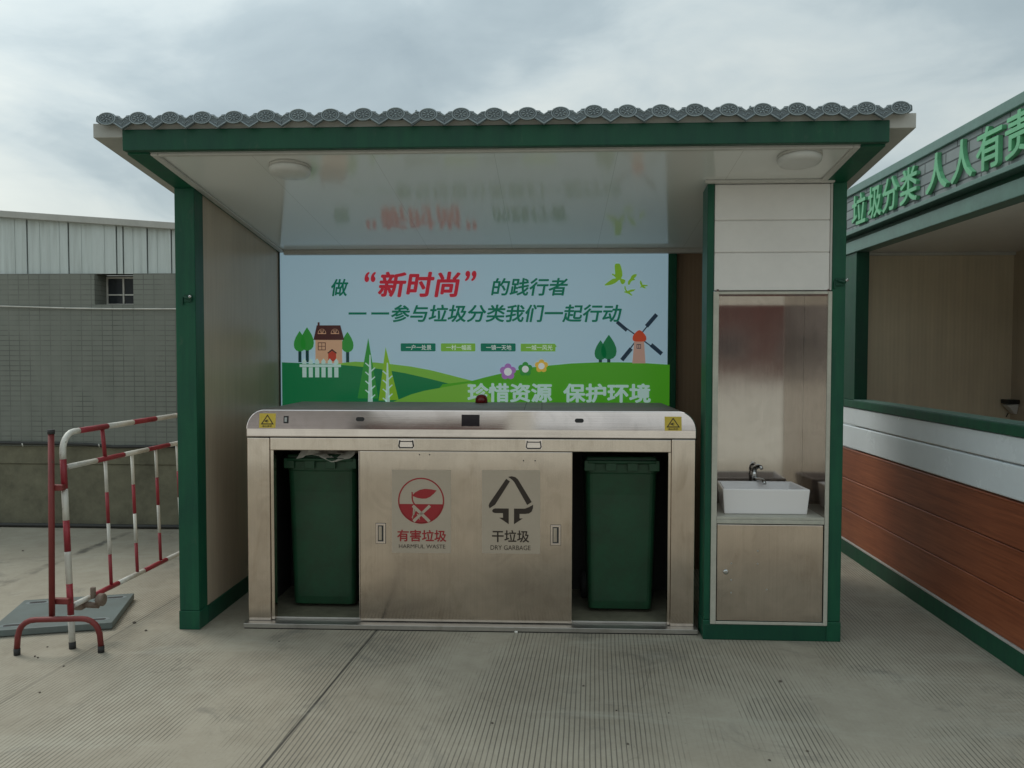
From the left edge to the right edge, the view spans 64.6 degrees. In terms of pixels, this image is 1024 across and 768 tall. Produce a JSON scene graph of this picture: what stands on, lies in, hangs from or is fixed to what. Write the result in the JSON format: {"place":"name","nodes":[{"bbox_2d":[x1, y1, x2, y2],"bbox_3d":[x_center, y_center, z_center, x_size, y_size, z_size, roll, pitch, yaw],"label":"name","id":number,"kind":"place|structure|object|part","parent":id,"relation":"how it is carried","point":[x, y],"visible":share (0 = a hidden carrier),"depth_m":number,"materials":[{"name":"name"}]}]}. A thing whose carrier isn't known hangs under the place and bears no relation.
{"place":"outdoors","nodes":[
{"label":"outdoors","id":0,"kind":"place"},
{"bbox_2d":[0,423,1023,767],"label":"ground","id":1,"kind":"structure","parent":0,"point":[894,679],"depth_m":3.72,"materials":[{"name":"concrete"}]},
{"bbox_2d":[0,593,133,636],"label":"base plate","id":2,"kind":"object","parent":1,"relation":"on","point":[109,613],"visible":0.58,"depth_m":4.67,"materials":[{"name":"paint"}]},
{"bbox_2d":[0,210,178,524],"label":"tiled building","id":3,"kind":"structure","parent":1,"relation":"on","point":[63,372],"depth_m":7.21,"materials":[{"name":"grey tile"}]},
{"bbox_2d":[0,441,174,447],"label":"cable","id":4,"kind":"object","parent":3,"relation":"attached to","point":[69,444],"visible":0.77,"depth_m":7.19,"materials":[{"name":"white paint"}]},
{"bbox_2d":[0,305,175,309],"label":"cable","id":5,"kind":"object","parent":3,"relation":"attached to","point":[95,308],"visible":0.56,"depth_m":7.15,"materials":[{"name":"white paint"}]},
{"bbox_2d":[106,277,132,303],"bbox_3d":[-3.525,-0.842,7.361,0.318,0.255,0.022,0,2,3],"label":"window","id":6,"kind":"structure","parent":3,"relation":"in","point":[119,290],"depth_m":7.36,"materials":[{"name":"white paint"}]},
{"bbox_2d":[0,523,178,528],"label":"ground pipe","id":7,"kind":"object","parent":1,"relation":"on","point":[149,526],"visible":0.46,"depth_m":7.18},
{"bbox_2d":[13,413,178,655],"bbox_3d":[-2.259,0.776,5.241,0.440,1.159,2.258,0,2,4],"label":"crowd barrier","id":8,"kind":"object","parent":1,"relation":"on","point":[72,604],"visible":0.68,"depth_m":4.25,"materials":[{"name":"red metal"}]},
{"bbox_2d":[243,394,697,634],"bbox_3d":[-0.227,0.725,4.916,2.545,1.290,0.834,0,2,2],"label":"bin cabinet","id":9,"kind":"object","parent":1,"relation":"on","point":[471,516],"visible":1,"depth_m":4.56,"materials":[{"name":"silver metal"}]},
{"bbox_2d":[284,450,358,603],"bbox_3d":[-1.114,0.869,5.000,0.452,0.924,0.490,0,2,3],"label":"wheelie bin","id":10,"kind":"object","parent":9,"relation":"on","point":[324,498],"visible":0.71,"depth_m":4.81,"materials":[{"name":"green plastic"}]},
{"bbox_2d":[296,450,358,461],"bbox_3d":[-1.085,0.416,4.841,0.346,0.075,0.238,0,2,3],"label":"plastic bag","id":11,"kind":"object","parent":10,"relation":"on","point":[345,454],"visible":0.66,"depth_m":4.76,"materials":[{"name":"grey plastic"}]},
{"bbox_3d":[-0.264,0.862,4.573,1.203,0.968,0.030,0,2,2],"label":"sliding door","id":12,"kind":"part","parent":9,"relation":"part of","materials":[{"name":"silver metal"}]},
{"bbox_2d":[580,452,659,608],"bbox_3d":[0.644,0.875,4.912,0.452,0.924,0.490,0,2,3],"label":"wheelie bin","id":13,"kind":"object","parent":9,"relation":"on","point":[619,509],"visible":1,"depth_m":4.72,"materials":[{"name":"green plastic"}]},
{"bbox_2d":[93,101,915,641],"bbox_3d":[-0.028,0.006,5.052,3.918,2.717,2.414,0,2,3],"label":"waste station shelter","id":14,"kind":"object","parent":1,"relation":"on","point":[707,201],"visible":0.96,"depth_m":4.39,"materials":[{"name":"green paint"}]},
{"bbox_2d":[268,159,310,179],"bbox_3d":[-1.135,-1.088,4.144,0.212,0.052,0.212,0,-5,3],"label":"ceiling light","id":15,"kind":"object","parent":14,"relation":"attached to","point":[288,169],"visible":1,"depth_m":4.08,"materials":[{"name":"grey plastic"}]},
{"bbox_2d":[278,252,669,405],"bbox_3d":[-0.284,-0.373,5.841,2.814,1.177,0.072,0,2,3],"label":"banner lightbox","id":16,"kind":"object","parent":14,"relation":"attached to","point":[576,328],"visible":1,"depth_m":5.81,"materials":[{"name":"multicoloured plastic"}]},
{"bbox_2d":[318,342,336,352],"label":"printed window","id":17,"kind":"structure","parent":16,"relation":"in","point":[318,342],"depth_m":5.86,"materials":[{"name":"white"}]},
{"bbox_2d":[777,150,822,169],"bbox_3d":[1.397,-1.087,3.937,0.212,0.052,0.212,0,-5,3],"label":"ceiling light","id":18,"kind":"object","parent":14,"relation":"attached to","point":[795,159],"visible":1,"depth_m":3.89,"materials":[{"name":"grey plastic"}]},
{"bbox_2d":[710,289,831,625],"bbox_3d":[1.399,0.435,4.561,0.624,1.900,0.422,0,2,3],"label":"wash station","id":19,"kind":"object","parent":1,"relation":"on","point":[771,401],"visible":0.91,"depth_m":4.53,"materials":[{"name":"silver metal"}]},
{"bbox_2d":[751,464,765,484],"bbox_3d":[1.432,0.584,4.700,0.051,0.242,0.136,-1,2,-24],"label":"tap","id":20,"kind":"object","parent":19,"relation":"on","point":[754,475],"visible":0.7,"depth_m":4.71,"materials":[{"name":"silver metal"}]},
{"bbox_2d":[717,481,809,514],"bbox_3d":[1.396,0.639,4.570,0.470,0.140,0.289,0,2,3],"label":"wash basin","id":21,"kind":"object","parent":19,"relation":"on","point":[757,497],"visible":1,"depth_m":4.43,"materials":[{"name":"white ceramic"}]},
{"bbox_2d":[716,524,822,621],"bbox_3d":[1.393,1.022,4.384,0.564,0.525,0.024,0,2,3],"label":"cupboard door","id":22,"kind":"structure","parent":19,"relation":"in","point":[765,572],"depth_m":4.38,"materials":[{"name":"silver metal"}]},
{"bbox_2d":[841,91,1023,675],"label":"recycling booth","id":23,"kind":"object","parent":1,"relation":"on","point":[933,486],"visible":0.98,"depth_m":5.37,"materials":[{"name":"green paint"}]},
{"bbox_2d":[1001,399,1019,416],"bbox_3d":[3.792,0.272,6.221,0.085,0.313,0.214,0,2,3],"label":"wall lamp","id":24,"kind":"object","parent":23,"relation":"attached to","point":[1011,406],"visible":0.91,"depth_m":6.14,"materials":[{"name":"grey"}]},
{"bbox_2d":[0,0,1023,221],"label":"sky","id":25,"kind":"structure","parent":0,"point":[64,64],"materials":[{"name":"grey"}]}
]}

